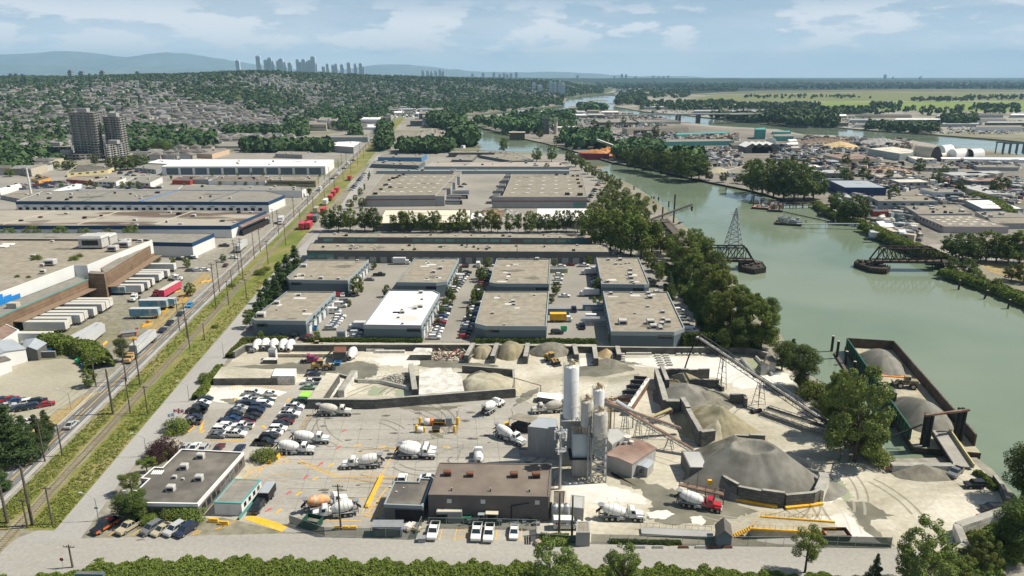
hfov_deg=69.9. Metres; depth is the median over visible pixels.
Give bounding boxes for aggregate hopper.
[617,397,630,404]
[622,390,635,398]
[626,385,639,391]
[630,380,643,385]
[634,376,646,380]
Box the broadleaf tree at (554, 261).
[552,258,556,266]
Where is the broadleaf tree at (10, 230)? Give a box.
[0,228,15,232]
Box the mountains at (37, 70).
[0,64,221,75]
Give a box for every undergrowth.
[655,261,722,333]
[937,521,1023,575]
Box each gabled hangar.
[738,141,757,152]
[750,141,765,152]
[757,141,772,152]
[763,141,779,152]
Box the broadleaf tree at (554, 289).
[551,281,560,293]
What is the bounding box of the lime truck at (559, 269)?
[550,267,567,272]
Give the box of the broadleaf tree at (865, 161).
[863,156,869,163]
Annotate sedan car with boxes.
[0,395,19,402]
[0,402,16,406]
[6,397,25,401]
[10,404,21,411]
[16,404,33,411]
[36,400,54,407]
[63,420,78,428]
[150,521,172,536]
[158,327,166,332]
[165,320,173,324]
[177,442,191,451]
[185,413,203,417]
[186,302,193,306]
[188,442,201,448]
[191,402,209,407]
[193,399,211,404]
[195,395,213,400]
[207,431,226,438]
[212,443,225,450]
[224,411,243,416]
[226,414,240,419]
[227,407,245,412]
[230,426,248,431]
[231,404,248,409]
[233,444,245,451]
[236,418,254,422]
[240,415,258,420]
[242,393,259,396]
[245,411,261,417]
[260,397,275,401]
[261,390,278,396]
[265,428,283,434]
[277,414,295,419]
[278,417,294,424]
[284,406,301,410]
[300,383,316,389]
[305,371,320,376]
[330,318,342,322]
[347,333,360,337]
[419,473,434,478]
[430,329,442,332]
[431,326,443,329]
[432,323,444,326]
[462,321,474,325]
[463,318,475,321]
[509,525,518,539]
[559,293,569,297]
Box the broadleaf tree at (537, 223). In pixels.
[532,213,542,231]
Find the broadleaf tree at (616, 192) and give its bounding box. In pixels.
[611,190,620,203]
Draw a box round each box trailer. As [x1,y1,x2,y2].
[336,329,346,336]
[445,200,461,204]
[446,196,460,199]
[449,194,467,198]
[452,190,469,193]
[581,316,606,325]
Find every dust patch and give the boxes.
[207,385,286,402]
[332,381,341,394]
[373,355,419,367]
[563,481,646,504]
[578,356,592,365]
[625,357,793,388]
[647,510,673,518]
[690,515,705,524]
[808,512,873,536]
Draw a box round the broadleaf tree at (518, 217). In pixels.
[514,213,521,228]
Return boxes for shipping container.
[298,221,305,228]
[305,220,312,227]
[306,213,312,220]
[312,213,318,220]
[313,206,318,212]
[322,198,327,204]
[870,231,880,237]
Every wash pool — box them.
[368,387,386,395]
[394,390,410,395]
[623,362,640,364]
[746,360,766,375]
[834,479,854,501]
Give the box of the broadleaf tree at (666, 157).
[657,150,675,174]
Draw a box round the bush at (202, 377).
[197,372,214,383]
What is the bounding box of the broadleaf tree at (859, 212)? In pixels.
[839,194,867,217]
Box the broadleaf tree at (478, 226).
[473,211,485,231]
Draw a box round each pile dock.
[753,201,811,205]
[770,204,813,208]
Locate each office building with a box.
[137,449,244,518]
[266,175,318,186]
[361,117,380,123]
[361,124,375,129]
[410,119,422,125]
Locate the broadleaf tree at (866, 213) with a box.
[853,197,871,217]
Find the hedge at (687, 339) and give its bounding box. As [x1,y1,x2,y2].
[681,332,759,348]
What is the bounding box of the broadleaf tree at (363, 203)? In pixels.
[358,198,365,207]
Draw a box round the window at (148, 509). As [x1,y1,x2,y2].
[142,508,151,513]
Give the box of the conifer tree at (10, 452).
[0,404,49,466]
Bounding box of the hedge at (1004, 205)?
[967,191,1017,212]
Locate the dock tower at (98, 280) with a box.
[88,271,109,296]
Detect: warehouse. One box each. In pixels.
[0,210,266,237]
[0,232,154,304]
[0,233,215,256]
[15,190,285,212]
[161,159,333,174]
[172,176,200,184]
[178,185,308,197]
[181,148,229,158]
[191,176,217,183]
[201,141,239,148]
[208,176,271,184]
[275,151,315,158]
[296,135,369,141]
[332,141,361,153]
[367,173,455,206]
[371,160,424,168]
[378,154,426,160]
[394,111,401,114]
[399,108,412,110]
[404,111,413,114]
[418,108,429,110]
[424,161,568,168]
[449,150,495,156]
[452,155,476,161]
[479,153,533,161]
[492,173,586,207]
[496,151,513,152]
[575,114,585,117]
[587,110,598,113]
[587,113,603,117]
[601,111,618,113]
[640,106,668,109]
[694,110,717,112]
[698,107,722,109]
[798,122,847,125]
[850,119,880,122]
[853,123,864,127]
[855,114,911,117]
[894,118,940,121]
[941,123,979,126]
[975,125,1021,130]
[977,118,1006,121]
[978,114,1002,117]
[985,121,1023,125]
[1009,113,1023,117]
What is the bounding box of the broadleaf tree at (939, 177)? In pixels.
[929,170,942,180]
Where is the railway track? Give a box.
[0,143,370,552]
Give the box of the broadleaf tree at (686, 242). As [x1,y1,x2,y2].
[682,227,699,246]
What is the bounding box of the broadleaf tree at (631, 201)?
[623,194,636,208]
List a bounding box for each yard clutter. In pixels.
[420,121,465,147]
[542,122,1023,241]
[684,132,912,176]
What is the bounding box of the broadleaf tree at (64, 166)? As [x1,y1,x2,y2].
[60,161,71,169]
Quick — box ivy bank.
[35,331,114,369]
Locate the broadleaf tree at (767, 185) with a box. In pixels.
[761,158,789,198]
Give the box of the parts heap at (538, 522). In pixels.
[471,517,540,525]
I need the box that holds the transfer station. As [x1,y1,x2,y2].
[604,394,616,433]
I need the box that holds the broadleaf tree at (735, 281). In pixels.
[714,275,740,307]
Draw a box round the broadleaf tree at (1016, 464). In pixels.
[1001,441,1023,499]
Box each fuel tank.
[417,427,422,432]
[424,418,429,425]
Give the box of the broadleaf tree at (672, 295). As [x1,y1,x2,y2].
[664,284,678,300]
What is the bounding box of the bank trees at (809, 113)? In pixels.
[613,85,1023,132]
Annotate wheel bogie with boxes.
[750,408,761,413]
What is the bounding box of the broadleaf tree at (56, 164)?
[52,161,59,168]
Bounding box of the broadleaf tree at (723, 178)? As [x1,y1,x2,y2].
[719,172,726,180]
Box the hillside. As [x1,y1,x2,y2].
[37,76,623,124]
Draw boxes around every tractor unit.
[124,352,137,363]
[129,292,140,301]
[151,289,158,296]
[167,274,183,280]
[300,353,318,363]
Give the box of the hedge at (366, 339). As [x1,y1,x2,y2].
[305,337,422,342]
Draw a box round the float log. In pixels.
[833,352,863,381]
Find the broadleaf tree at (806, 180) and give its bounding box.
[779,162,813,200]
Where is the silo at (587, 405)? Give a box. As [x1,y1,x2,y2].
[577,394,593,433]
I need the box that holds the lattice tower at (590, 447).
[586,425,607,482]
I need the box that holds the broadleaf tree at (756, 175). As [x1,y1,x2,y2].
[746,158,777,194]
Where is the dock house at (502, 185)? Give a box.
[498,183,505,192]
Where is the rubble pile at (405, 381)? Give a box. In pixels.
[380,375,409,383]
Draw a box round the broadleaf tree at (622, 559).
[603,542,641,575]
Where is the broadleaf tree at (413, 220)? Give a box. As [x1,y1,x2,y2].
[404,210,416,231]
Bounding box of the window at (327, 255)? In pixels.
[325,254,333,257]
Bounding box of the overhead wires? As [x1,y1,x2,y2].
[19,243,237,498]
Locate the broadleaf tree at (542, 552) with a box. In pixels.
[533,534,582,575]
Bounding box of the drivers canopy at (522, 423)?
[509,413,537,433]
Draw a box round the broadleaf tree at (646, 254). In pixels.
[641,248,651,262]
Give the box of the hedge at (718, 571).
[0,556,859,575]
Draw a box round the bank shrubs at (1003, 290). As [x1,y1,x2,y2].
[936,268,1023,304]
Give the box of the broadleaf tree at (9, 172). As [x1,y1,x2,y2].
[4,169,14,176]
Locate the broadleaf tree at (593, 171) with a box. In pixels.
[590,166,597,175]
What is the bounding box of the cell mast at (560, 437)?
[554,426,566,489]
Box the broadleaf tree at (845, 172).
[840,168,854,179]
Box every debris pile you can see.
[471,208,504,218]
[501,209,525,218]
[873,166,914,172]
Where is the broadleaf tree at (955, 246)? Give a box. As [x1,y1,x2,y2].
[946,232,980,260]
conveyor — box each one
[604,398,694,452]
[604,401,681,438]
[647,204,692,220]
[647,408,672,421]
[684,336,828,424]
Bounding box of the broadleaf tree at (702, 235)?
[689,228,706,249]
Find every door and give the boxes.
[166,168,178,174]
[180,168,192,174]
[195,168,206,174]
[209,168,220,173]
[223,168,235,173]
[226,506,230,514]
[238,168,249,173]
[252,168,263,173]
[266,168,277,173]
[268,348,276,356]
[280,168,292,173]
[295,168,306,173]
[309,168,320,173]
[370,257,375,262]
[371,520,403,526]
[380,257,386,262]
[417,535,425,542]
[466,257,471,262]
[548,307,569,313]
[562,258,568,263]
[573,258,578,263]
[582,303,603,309]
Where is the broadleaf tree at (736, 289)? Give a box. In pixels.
[727,284,753,320]
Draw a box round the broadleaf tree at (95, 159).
[90,154,98,163]
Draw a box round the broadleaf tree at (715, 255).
[702,250,725,282]
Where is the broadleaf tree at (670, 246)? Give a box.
[663,237,679,257]
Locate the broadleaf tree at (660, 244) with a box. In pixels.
[653,227,668,252]
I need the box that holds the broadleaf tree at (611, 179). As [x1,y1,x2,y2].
[608,174,615,186]
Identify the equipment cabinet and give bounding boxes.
[432,419,440,425]
[432,426,440,432]
[439,419,444,425]
[445,416,451,425]
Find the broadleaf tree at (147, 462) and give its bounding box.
[135,455,157,471]
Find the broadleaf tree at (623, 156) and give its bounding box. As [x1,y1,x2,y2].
[618,149,628,162]
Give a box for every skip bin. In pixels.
[302,513,323,525]
[560,326,566,330]
[821,527,851,535]
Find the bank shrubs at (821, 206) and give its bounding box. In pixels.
[811,200,867,224]
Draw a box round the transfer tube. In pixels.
[614,399,634,427]
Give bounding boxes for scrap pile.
[780,138,855,144]
[860,138,913,145]
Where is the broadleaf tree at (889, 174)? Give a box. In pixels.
[883,169,893,177]
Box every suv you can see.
[20,397,32,403]
[24,401,42,409]
[28,396,47,401]
[139,517,164,535]
[162,518,185,536]
[173,519,198,537]
[211,424,230,431]
[216,417,236,422]
[216,421,232,426]
[236,399,254,405]
[246,406,265,412]
[249,401,267,407]
[249,497,265,513]
[257,399,273,406]
[259,431,279,438]
[267,423,287,430]
[272,420,289,426]
[290,396,307,403]
[299,333,306,339]
[304,334,312,339]
[323,324,337,330]
[333,313,346,317]
[339,298,350,301]
[349,330,362,334]
[350,327,363,330]
[427,334,440,339]
[434,319,446,323]
[441,304,451,308]
[459,326,472,331]
[550,329,563,334]
[675,307,684,311]
[679,315,689,320]
[979,502,1003,511]
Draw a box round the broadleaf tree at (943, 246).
[939,233,963,252]
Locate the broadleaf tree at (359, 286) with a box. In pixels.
[349,275,363,294]
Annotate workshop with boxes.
[0,324,19,342]
[428,462,551,520]
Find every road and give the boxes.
[0,115,397,501]
[0,533,921,575]
[12,154,382,542]
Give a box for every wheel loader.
[311,359,335,370]
[544,351,561,366]
[888,374,919,389]
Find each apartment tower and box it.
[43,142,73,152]
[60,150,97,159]
[68,108,105,158]
[102,113,129,157]
[104,140,126,161]
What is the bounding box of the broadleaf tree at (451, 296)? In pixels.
[447,287,456,301]
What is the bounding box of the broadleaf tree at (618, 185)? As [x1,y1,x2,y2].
[614,178,622,189]
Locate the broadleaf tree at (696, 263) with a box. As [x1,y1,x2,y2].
[679,253,704,282]
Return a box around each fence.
[289,515,324,536]
[324,527,415,538]
[416,516,421,536]
[428,517,535,529]
[536,527,575,542]
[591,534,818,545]
[822,536,892,547]
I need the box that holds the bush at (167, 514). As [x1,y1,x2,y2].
[159,507,181,520]
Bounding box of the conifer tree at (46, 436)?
[27,414,54,444]
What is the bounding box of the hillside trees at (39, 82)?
[0,69,604,135]
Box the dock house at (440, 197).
[435,189,446,205]
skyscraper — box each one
[67,70,72,76]
[235,60,240,70]
[255,55,261,69]
[263,59,267,69]
[267,57,271,70]
[278,58,283,70]
[287,62,292,70]
[296,59,299,71]
[301,59,305,71]
[307,60,310,71]
[310,56,315,71]
[334,63,337,73]
[340,64,343,73]
[346,62,350,72]
[359,63,361,73]
[549,81,552,91]
[553,82,556,92]
[561,82,564,93]
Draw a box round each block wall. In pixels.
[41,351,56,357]
[232,344,768,358]
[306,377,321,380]
[307,388,514,408]
[336,372,357,382]
[338,370,357,396]
[358,379,409,389]
[408,364,417,394]
[462,365,515,396]
[654,368,679,413]
[660,365,669,388]
[665,368,709,378]
[680,397,715,446]
[689,378,718,388]
[717,383,724,391]
[722,475,784,507]
[729,393,747,407]
[734,433,764,439]
[741,357,754,371]
[755,356,772,375]
[784,488,820,506]
[787,451,813,467]
[814,472,829,501]
[889,462,953,471]
[951,542,973,557]
[952,524,968,543]
[954,508,1004,533]
[992,475,1009,505]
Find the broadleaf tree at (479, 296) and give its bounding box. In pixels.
[472,283,483,299]
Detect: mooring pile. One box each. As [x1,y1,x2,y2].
[830,335,834,351]
[835,340,839,358]
[844,351,848,364]
[890,415,894,427]
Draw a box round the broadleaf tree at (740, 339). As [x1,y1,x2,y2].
[730,316,752,347]
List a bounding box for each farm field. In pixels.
[682,92,1023,102]
[697,90,1023,94]
[816,102,1023,110]
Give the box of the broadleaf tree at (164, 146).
[160,141,170,149]
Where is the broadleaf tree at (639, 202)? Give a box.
[635,200,645,213]
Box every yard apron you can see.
[169,383,308,462]
[221,396,554,541]
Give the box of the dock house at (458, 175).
[453,171,461,184]
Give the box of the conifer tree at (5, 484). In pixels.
[0,467,12,489]
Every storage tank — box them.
[551,502,557,514]
[558,503,563,514]
[564,502,569,514]
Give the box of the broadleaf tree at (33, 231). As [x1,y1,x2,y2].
[21,226,40,232]
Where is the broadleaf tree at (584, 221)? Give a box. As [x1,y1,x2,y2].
[579,208,598,234]
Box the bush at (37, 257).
[30,254,42,259]
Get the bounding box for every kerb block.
[635,545,644,548]
[653,545,662,548]
[678,545,688,548]
[695,545,705,548]
[708,545,718,548]
[722,545,732,548]
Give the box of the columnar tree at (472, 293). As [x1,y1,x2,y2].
[470,290,475,304]
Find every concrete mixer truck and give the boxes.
[274,439,316,454]
[289,430,330,444]
[300,491,348,512]
[312,498,360,519]
[314,403,352,416]
[341,452,384,469]
[394,443,436,459]
[396,440,437,452]
[473,446,483,462]
[480,397,504,415]
[493,422,526,446]
[530,399,561,414]
[596,502,644,522]
[674,488,722,513]
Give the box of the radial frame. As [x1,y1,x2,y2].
[763,405,825,433]
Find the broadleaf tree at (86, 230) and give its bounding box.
[76,228,92,232]
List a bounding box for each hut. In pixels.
[576,521,589,545]
[637,458,654,476]
[715,517,732,546]
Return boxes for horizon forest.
[583,79,1023,88]
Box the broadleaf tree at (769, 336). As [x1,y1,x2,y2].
[743,299,780,350]
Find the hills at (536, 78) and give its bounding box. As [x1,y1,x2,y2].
[447,76,575,80]
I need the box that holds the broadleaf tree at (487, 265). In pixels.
[482,257,491,268]
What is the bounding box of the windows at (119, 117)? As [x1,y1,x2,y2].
[119,117,129,156]
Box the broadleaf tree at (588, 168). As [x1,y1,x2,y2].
[583,162,591,171]
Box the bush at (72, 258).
[68,255,78,260]
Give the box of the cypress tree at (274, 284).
[267,278,282,300]
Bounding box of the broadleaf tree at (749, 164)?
[740,159,767,191]
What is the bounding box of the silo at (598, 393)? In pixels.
[592,382,604,409]
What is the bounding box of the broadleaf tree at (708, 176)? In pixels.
[705,171,713,178]
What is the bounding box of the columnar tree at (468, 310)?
[466,305,470,317]
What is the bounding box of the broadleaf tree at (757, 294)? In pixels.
[749,292,762,316]
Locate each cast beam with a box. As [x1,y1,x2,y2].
[366,349,383,351]
[375,350,404,352]
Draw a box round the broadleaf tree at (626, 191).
[620,188,631,198]
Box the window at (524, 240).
[523,239,532,241]
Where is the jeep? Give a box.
[963,478,986,489]
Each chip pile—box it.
[581,149,606,153]
[600,147,617,158]
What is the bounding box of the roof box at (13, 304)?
[6,302,20,307]
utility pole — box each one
[0,485,9,523]
[16,498,28,527]
[19,466,33,524]
[32,417,45,461]
[40,486,53,523]
[52,424,62,455]
[63,544,73,567]
[88,357,96,386]
[105,369,113,413]
[117,344,126,381]
[121,377,130,413]
[133,338,140,384]
[143,385,148,414]
[173,299,179,329]
[180,303,187,337]
[208,264,216,306]
[237,241,243,278]
[332,484,342,526]
[558,492,560,531]
[571,495,573,535]
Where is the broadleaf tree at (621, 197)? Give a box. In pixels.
[615,192,629,212]
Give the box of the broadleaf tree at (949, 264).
[945,256,962,269]
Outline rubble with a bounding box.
[378,372,417,383]
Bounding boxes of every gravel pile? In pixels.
[395,130,445,138]
[466,370,486,377]
[529,342,571,357]
[591,358,622,365]
[652,383,709,406]
[682,438,817,502]
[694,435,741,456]
[701,390,733,409]
[809,471,847,501]
[860,348,904,375]
[889,464,954,481]
[894,396,953,431]
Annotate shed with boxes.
[0,339,27,365]
[0,356,11,375]
[23,338,46,359]
[75,571,104,575]
[376,169,568,173]
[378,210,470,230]
[436,508,461,517]
[471,213,484,221]
[537,208,587,228]
[552,490,565,521]
[570,495,584,520]
[605,434,656,477]
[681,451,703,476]
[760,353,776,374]
[766,138,775,143]
[913,144,940,160]
[938,145,954,152]
[947,148,968,156]
[968,149,984,156]
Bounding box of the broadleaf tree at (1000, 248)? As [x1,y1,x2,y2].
[983,236,1015,261]
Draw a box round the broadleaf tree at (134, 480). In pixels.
[116,471,140,489]
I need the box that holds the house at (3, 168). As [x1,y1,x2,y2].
[0,165,11,174]
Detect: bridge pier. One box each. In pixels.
[738,260,765,274]
[853,259,890,274]
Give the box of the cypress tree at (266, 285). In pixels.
[261,279,277,302]
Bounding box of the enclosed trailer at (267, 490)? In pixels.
[259,481,275,500]
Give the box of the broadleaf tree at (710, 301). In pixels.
[701,291,727,328]
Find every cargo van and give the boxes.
[328,307,341,313]
[334,301,347,307]
[455,273,467,278]
[553,515,580,530]
[585,313,597,315]
[684,325,699,332]
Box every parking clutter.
[391,108,437,116]
[502,112,666,127]
[639,105,1023,133]
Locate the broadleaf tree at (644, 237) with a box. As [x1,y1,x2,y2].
[631,218,654,258]
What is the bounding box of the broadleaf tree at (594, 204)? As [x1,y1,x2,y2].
[584,201,601,221]
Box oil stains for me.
[286,408,531,530]
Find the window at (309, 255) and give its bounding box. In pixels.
[307,254,315,257]
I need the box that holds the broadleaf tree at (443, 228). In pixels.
[441,220,447,232]
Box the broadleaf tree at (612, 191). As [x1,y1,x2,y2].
[604,183,615,197]
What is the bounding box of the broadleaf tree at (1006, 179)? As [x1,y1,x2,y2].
[1002,177,1012,186]
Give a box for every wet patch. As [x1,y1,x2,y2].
[220,398,237,404]
[233,361,379,378]
[399,405,460,410]
[417,359,498,368]
[430,432,444,438]
[513,388,538,406]
[579,364,634,376]
[611,472,758,525]
[843,500,895,546]
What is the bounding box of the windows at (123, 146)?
[107,143,125,160]
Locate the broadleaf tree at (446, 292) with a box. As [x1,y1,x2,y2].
[445,286,452,299]
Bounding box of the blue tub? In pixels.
[334,360,341,365]
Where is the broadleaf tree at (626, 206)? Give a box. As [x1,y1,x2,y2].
[622,203,635,226]
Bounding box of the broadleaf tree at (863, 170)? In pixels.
[857,167,870,179]
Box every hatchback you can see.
[198,443,210,449]
[332,316,343,319]
[430,331,440,334]
[437,314,447,317]
[458,333,469,338]
[459,330,470,334]
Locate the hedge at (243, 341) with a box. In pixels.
[225,335,286,357]
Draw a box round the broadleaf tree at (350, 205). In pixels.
[345,199,352,207]
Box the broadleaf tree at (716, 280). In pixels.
[699,270,732,304]
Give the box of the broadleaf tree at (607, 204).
[593,195,614,217]
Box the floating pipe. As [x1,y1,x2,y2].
[782,211,829,221]
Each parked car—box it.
[554,272,563,275]
[649,283,658,287]
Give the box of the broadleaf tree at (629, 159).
[624,147,642,168]
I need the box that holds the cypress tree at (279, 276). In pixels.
[270,261,287,288]
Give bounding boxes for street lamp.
[78,492,98,520]
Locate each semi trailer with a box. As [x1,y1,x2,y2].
[18,331,53,340]
[22,320,69,332]
[29,316,71,326]
[39,313,83,324]
[44,310,87,321]
[53,307,97,318]
[62,302,105,313]
[67,322,102,337]
[69,300,109,310]
[74,297,112,308]
[77,324,105,339]
[114,284,144,293]
[121,280,150,290]
[127,277,154,287]
[129,329,156,353]
[131,273,161,282]
[137,271,163,279]
[140,269,170,278]
[144,263,176,271]
[234,239,247,252]
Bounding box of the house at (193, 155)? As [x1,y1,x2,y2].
[187,152,196,158]
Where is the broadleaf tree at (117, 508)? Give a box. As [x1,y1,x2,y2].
[108,493,132,518]
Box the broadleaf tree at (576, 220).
[568,210,584,231]
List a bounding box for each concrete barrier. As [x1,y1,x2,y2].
[208,518,218,522]
[218,520,228,524]
[365,475,383,507]
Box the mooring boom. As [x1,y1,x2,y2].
[891,424,921,437]
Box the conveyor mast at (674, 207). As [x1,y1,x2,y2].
[662,194,692,222]
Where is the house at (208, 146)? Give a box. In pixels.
[203,144,214,148]
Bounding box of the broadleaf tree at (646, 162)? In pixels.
[641,150,658,171]
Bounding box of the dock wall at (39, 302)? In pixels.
[0,276,96,330]
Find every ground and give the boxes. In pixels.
[0,88,1023,575]
[512,115,1023,244]
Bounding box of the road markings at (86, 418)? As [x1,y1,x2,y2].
[0,144,364,504]
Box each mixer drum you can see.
[252,339,261,350]
[261,338,269,349]
[269,338,278,347]
[278,338,287,350]
[285,339,295,350]
[347,346,357,359]
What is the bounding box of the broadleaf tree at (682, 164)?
[676,149,709,180]
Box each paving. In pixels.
[0,130,373,327]
[0,358,96,427]
[243,154,701,341]
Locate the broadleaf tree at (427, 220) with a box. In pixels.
[423,211,436,232]
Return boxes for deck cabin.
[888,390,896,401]
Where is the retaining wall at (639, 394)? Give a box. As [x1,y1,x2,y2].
[627,378,649,415]
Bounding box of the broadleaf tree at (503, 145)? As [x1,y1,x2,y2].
[499,137,507,150]
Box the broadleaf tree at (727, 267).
[710,256,733,275]
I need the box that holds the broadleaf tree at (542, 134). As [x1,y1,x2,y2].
[536,129,543,136]
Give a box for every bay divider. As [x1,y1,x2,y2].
[464,343,475,362]
[490,343,498,363]
[523,343,529,363]
[572,344,578,361]
[592,346,598,365]
[615,346,621,360]
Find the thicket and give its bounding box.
[84,553,713,575]
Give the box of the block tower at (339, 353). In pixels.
[333,347,346,362]
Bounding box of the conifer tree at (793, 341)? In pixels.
[789,339,800,363]
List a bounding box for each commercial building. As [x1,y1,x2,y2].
[0,183,21,194]
[0,191,39,201]
[23,163,47,176]
[31,176,50,183]
[39,157,63,163]
[52,183,82,190]
[66,176,102,184]
[67,165,115,176]
[93,176,125,186]
[125,177,162,187]
[134,164,164,173]
[148,159,177,164]
[252,291,335,336]
[287,259,368,292]
[363,290,439,338]
[397,258,458,296]
[475,291,548,338]
[489,257,550,290]
[596,257,648,298]
[602,291,684,346]
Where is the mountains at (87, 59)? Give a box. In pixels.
[0,51,377,74]
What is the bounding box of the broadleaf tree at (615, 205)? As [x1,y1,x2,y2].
[607,200,623,218]
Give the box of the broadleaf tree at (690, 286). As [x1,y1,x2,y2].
[687,273,696,294]
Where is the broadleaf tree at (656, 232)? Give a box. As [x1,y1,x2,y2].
[640,219,664,255]
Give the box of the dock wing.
[100,246,161,295]
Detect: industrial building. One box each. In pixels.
[552,124,576,130]
[594,118,637,124]
[622,125,688,133]
[635,118,680,123]
[663,139,733,145]
[675,132,729,136]
[727,166,748,176]
[729,142,742,148]
[754,128,765,138]
[772,131,790,133]
[773,134,793,140]
[787,142,798,145]
[791,146,799,151]
[811,170,845,178]
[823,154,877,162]
[825,159,839,164]
[826,178,847,180]
[829,180,886,195]
[868,146,915,160]
[868,195,937,208]
[872,209,888,216]
[874,174,902,178]
[876,221,894,227]
[889,179,930,187]
[901,165,957,171]
[904,205,971,220]
[907,155,936,162]
[917,215,1008,232]
[919,189,962,196]
[940,157,1023,162]
[940,172,991,176]
[958,178,1009,184]
[962,184,1011,195]
[963,171,1002,176]
[965,200,1023,212]
[973,164,1018,170]
[975,210,1023,219]
[988,217,1023,228]
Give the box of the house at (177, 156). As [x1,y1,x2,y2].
[172,153,179,159]
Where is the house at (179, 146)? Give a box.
[174,144,182,149]
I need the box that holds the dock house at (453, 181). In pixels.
[448,177,456,189]
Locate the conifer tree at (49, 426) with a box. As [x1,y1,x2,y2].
[37,410,56,433]
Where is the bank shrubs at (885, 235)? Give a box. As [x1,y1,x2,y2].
[857,221,950,259]
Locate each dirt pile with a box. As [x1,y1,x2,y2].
[598,348,614,358]
[708,167,727,172]
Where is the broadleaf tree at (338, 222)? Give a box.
[327,204,347,231]
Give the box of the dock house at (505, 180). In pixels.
[501,178,508,186]
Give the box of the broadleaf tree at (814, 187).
[793,163,822,199]
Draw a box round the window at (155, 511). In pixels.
[153,508,161,513]
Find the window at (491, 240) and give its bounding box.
[490,239,499,241]
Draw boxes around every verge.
[0,115,404,529]
[0,391,99,472]
[146,273,210,330]
[976,262,1023,279]
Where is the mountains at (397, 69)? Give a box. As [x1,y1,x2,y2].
[338,64,703,77]
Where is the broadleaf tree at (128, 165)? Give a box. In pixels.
[117,155,135,169]
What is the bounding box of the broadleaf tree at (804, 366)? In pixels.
[784,343,823,386]
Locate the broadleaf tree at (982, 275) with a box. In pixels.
[976,273,986,278]
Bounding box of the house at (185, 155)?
[179,152,189,159]
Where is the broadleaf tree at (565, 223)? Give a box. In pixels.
[561,210,571,231]
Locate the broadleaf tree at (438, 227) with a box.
[429,210,442,231]
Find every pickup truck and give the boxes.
[89,515,120,534]
[114,516,143,535]
[185,405,207,413]
[185,416,203,424]
[218,243,229,246]
[223,428,247,437]
[231,420,254,429]
[237,395,258,401]
[241,388,262,394]
[252,437,275,446]
[278,409,300,416]
[283,402,305,408]
[289,332,298,339]
[301,378,320,384]
[373,272,385,275]
[397,473,407,480]
[426,523,439,539]
[470,524,481,540]
[483,523,494,541]
[571,306,576,311]
[578,263,589,266]
[579,322,585,328]
[946,465,964,478]
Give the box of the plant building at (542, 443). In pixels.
[520,417,558,459]
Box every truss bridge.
[703,245,753,262]
[869,246,942,263]
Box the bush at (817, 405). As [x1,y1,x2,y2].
[810,393,828,415]
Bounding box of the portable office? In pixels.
[213,478,261,519]
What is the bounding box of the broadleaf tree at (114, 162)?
[112,156,126,169]
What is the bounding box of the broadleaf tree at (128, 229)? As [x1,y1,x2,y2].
[122,225,139,232]
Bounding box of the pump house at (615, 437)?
[607,428,625,451]
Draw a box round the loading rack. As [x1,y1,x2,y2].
[678,471,724,503]
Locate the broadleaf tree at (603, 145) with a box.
[599,140,607,147]
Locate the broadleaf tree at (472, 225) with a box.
[468,220,474,230]
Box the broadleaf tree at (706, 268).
[691,263,722,299]
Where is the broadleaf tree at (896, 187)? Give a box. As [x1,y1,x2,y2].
[886,185,901,195]
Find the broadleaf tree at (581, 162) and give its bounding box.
[577,157,585,170]
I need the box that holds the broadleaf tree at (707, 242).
[698,237,715,260]
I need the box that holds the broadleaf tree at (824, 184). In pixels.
[805,171,829,198]
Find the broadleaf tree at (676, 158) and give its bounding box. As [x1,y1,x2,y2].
[669,149,692,178]
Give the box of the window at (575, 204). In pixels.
[573,202,585,207]
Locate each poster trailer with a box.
[111,286,125,294]
[129,307,160,318]
[138,299,168,309]
[147,297,176,307]
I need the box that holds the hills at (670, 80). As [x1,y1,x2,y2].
[563,78,1023,83]
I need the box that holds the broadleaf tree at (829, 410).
[820,371,869,427]
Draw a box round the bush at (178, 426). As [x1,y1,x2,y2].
[160,416,190,435]
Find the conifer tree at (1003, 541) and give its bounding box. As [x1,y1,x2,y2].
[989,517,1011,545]
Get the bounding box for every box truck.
[278,215,283,224]
[347,320,365,330]
[393,257,410,264]
[550,312,571,321]
[579,287,599,296]
[581,268,596,274]
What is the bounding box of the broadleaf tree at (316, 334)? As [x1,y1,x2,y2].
[313,329,320,337]
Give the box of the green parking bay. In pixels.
[299,391,310,405]
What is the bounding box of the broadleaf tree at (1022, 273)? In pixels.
[1015,262,1023,282]
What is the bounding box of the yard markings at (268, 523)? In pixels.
[110,385,521,539]
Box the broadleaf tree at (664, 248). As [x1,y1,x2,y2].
[659,234,675,252]
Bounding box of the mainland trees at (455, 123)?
[0,96,563,166]
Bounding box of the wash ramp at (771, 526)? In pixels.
[732,512,837,536]
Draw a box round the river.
[468,88,1023,500]
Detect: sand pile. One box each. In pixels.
[462,373,521,394]
[472,345,491,359]
[497,341,524,360]
[669,372,699,383]
[673,405,767,440]
[693,420,721,443]
[820,141,857,148]
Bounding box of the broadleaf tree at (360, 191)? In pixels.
[357,187,362,195]
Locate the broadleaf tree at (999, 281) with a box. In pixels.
[991,278,1003,283]
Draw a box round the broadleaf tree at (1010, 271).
[1001,263,1021,280]

